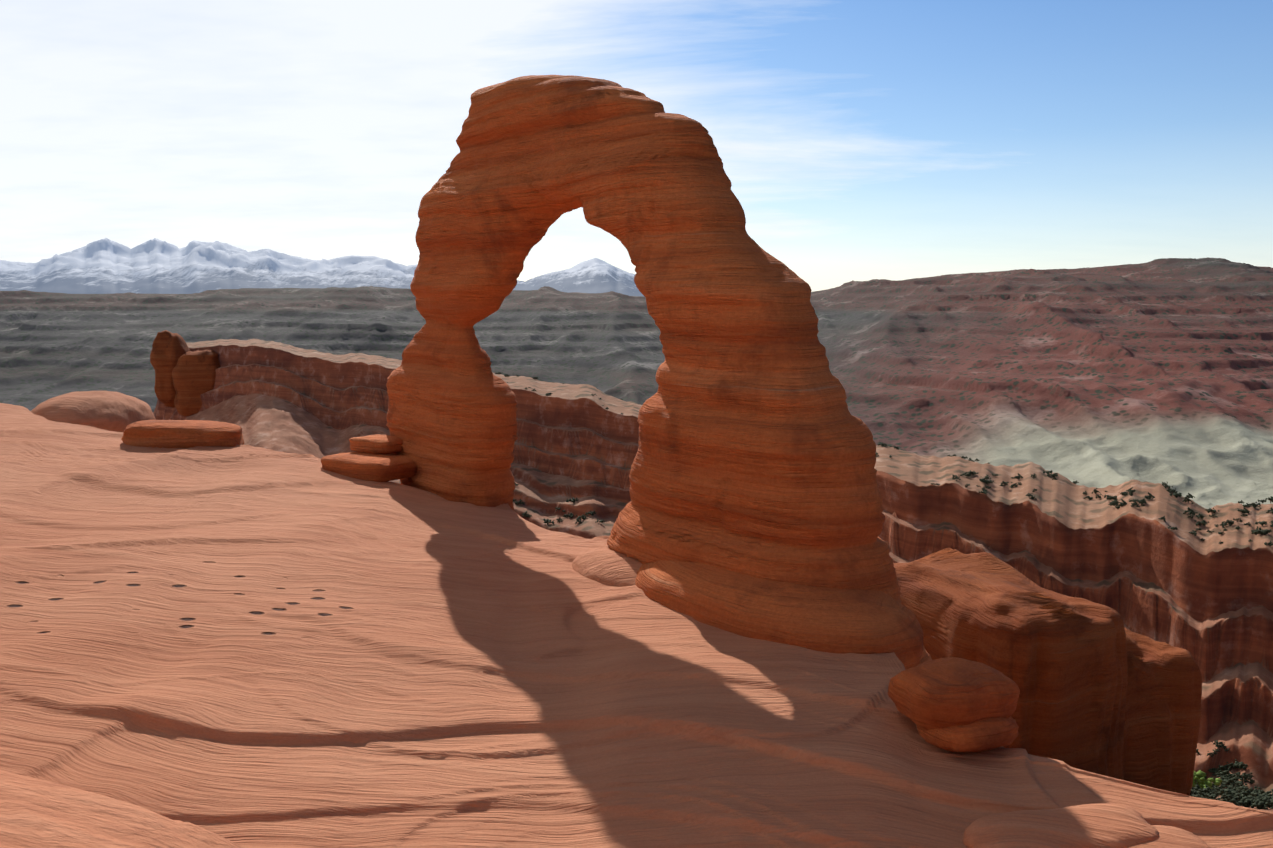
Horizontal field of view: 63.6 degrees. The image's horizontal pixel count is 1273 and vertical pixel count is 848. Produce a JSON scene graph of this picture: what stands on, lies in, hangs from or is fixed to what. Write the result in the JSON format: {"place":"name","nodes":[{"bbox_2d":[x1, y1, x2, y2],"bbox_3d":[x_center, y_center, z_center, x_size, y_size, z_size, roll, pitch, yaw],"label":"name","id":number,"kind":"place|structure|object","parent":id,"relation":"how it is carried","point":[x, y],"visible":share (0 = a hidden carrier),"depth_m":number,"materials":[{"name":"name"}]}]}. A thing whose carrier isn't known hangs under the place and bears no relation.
{"place":"outdoors","nodes":[
{"label":"outdoors","id":0,"kind":"place"},
{"bbox_2d":[0,238,643,295],"bbox_3d":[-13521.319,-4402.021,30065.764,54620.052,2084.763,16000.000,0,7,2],"label":"snowy mountains","id":1,"kind":"structure","parent":0,"point":[109,266],"depth_m":26518.24,"materials":[{"name":"white snow"}]},
{"bbox_2d":[0,403,1272,847],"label":"slickrock ground","id":2,"kind":"structure","parent":0,"point":[250,647],"depth_m":23.66,"materials":[{"name":"orange stone"}]},
{"bbox_2d":[30,391,155,431],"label":"rock dome","id":3,"kind":"structure","parent":2,"relation":"on","point":[112,411],"depth_m":81.68,"materials":[{"name":"brown stone"}]},
{"bbox_2d":[0,770,242,847],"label":"hump rock","id":4,"kind":"object","parent":2,"relation":"on","point":[37,813],"visible":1,"depth_m":8.67,"materials":[{"name":"orange stone"}]},
{"bbox_2d":[121,420,243,447],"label":"rim slab","id":5,"kind":"structure","parent":2,"relation":"on","point":[171,433],"depth_m":51.96,"materials":[{"name":"stone"}]},
{"bbox_2d":[321,452,416,481],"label":"stacked slab","id":6,"kind":"structure","parent":2,"relation":"on","point":[380,467],"depth_m":47.43,"materials":[{"name":"stone"}]},
{"bbox_2d":[349,434,402,453],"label":"stacked slab","id":7,"kind":"structure","parent":6,"relation":"on","point":[378,443],"depth_m":49.20,"materials":[{"name":"stone"}]},
{"bbox_2d":[572,546,641,586],"bbox_3d":[0.466,5.063,34.579,4.473,1.566,5.995,-6,9,-40],"label":"rock mound","id":8,"kind":"object","parent":2,"relation":"on","point":[606,565],"visible":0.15,"depth_m":33.61,"materials":[{"name":"orange stone"}]},
{"bbox_2d":[386,75,931,665],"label":"natural rock arch","id":9,"kind":"structure","parent":2,"relation":"on","point":[756,453],"depth_m":32.96,"materials":[{"name":"stone"}]},
{"bbox_2d":[635,560,923,668],"bbox_3d":[3.796,5.554,30.704,5.362,2.804,10.403,-5,9,-39],"label":"rock ledge","id":10,"kind":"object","parent":2,"relation":"on","point":[834,620],"depth_m":27.73,"materials":[{"name":"stone"}]},
{"bbox_2d":[916,716,1018,751],"bbox_3d":[7.130,6.448,21.897,2.198,0.760,1.678,-3,7,-23],"label":"boulder","id":11,"kind":"object","parent":2,"relation":"on","point":[987,734],"visible":0.54,"depth_m":21.22,"materials":[{"name":"stone"}]},
{"bbox_2d":[888,657,1019,729],"bbox_3d":[6.863,5.844,22.246,2.654,1.247,2.289,0,7,2],"label":"boulder","id":12,"kind":"object","parent":11,"relation":"on","point":[941,693],"visible":0.92,"depth_m":21.54,"materials":[{"name":"stone"}]},
{"bbox_2d":[963,803,1158,847],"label":"slab","id":13,"kind":"structure","parent":2,"relation":"on","point":[1102,825],"depth_m":17.26,"materials":[{"name":"orange stone"}]},
{"bbox_2d":[1127,825,1210,847],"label":"slab","id":14,"kind":"structure","parent":2,"relation":"on","point":[1171,837],"depth_m":17.15,"materials":[{"name":"orange stone"}]},
{"bbox_2d":[0,257,1272,508],"bbox_3d":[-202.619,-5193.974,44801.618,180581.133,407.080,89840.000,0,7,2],"label":"plateau ground","id":15,"kind":"structure","parent":0,"point":[1160,371],"depth_m":1500.92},
{"bbox_2d":[0,0,1272,291],"label":"sky","id":16,"kind":"structure","parent":0,"point":[855,140],"materials":[{"name":"blue"}]},
{"bbox_2d":[153,339,1272,812],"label":"canyon terrain","id":17,"kind":"structure","parent":0,"point":[1147,571],"depth_m":143.49,"materials":[{"name":"brown stone"}]},
{"bbox_2d":[150,330,189,407],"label":"rock pillar","id":18,"kind":"structure","parent":17,"relation":"on","point":[169,349],"depth_m":299.81,"materials":[{"name":"brown stone"}]},
{"bbox_2d":[172,350,220,416],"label":"rock pillar","id":19,"kind":"structure","parent":17,"relation":"on","point":[193,375],"depth_m":297.40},
{"bbox_2d":[495,372,1272,809],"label":"shrubs","id":20,"kind":"object","parent":17,"relation":"on","point":[1231,790],"visible":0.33,"depth_m":120.42,"materials":[{"name":"green plant"}]},
{"bbox_2d":[893,548,1127,779],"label":"cliff buttress","id":21,"kind":"structure","parent":17,"relation":"on","point":[1059,660],"depth_m":49.81,"materials":[{"name":"stone"}]},
{"bbox_2d":[1123,628,1201,795],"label":"rock block","id":22,"kind":"structure","parent":17,"relation":"on","point":[1163,706],"depth_m":54.00,"materials":[{"name":"stone"}]},
{"bbox_2d":[1192,770,1221,789],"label":"green bushes","id":23,"kind":"object","parent":17,"relation":"on","point":[1200,780],"visible":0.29,"depth_m":87.59,"materials":[{"name":"green plant"}]}
]}

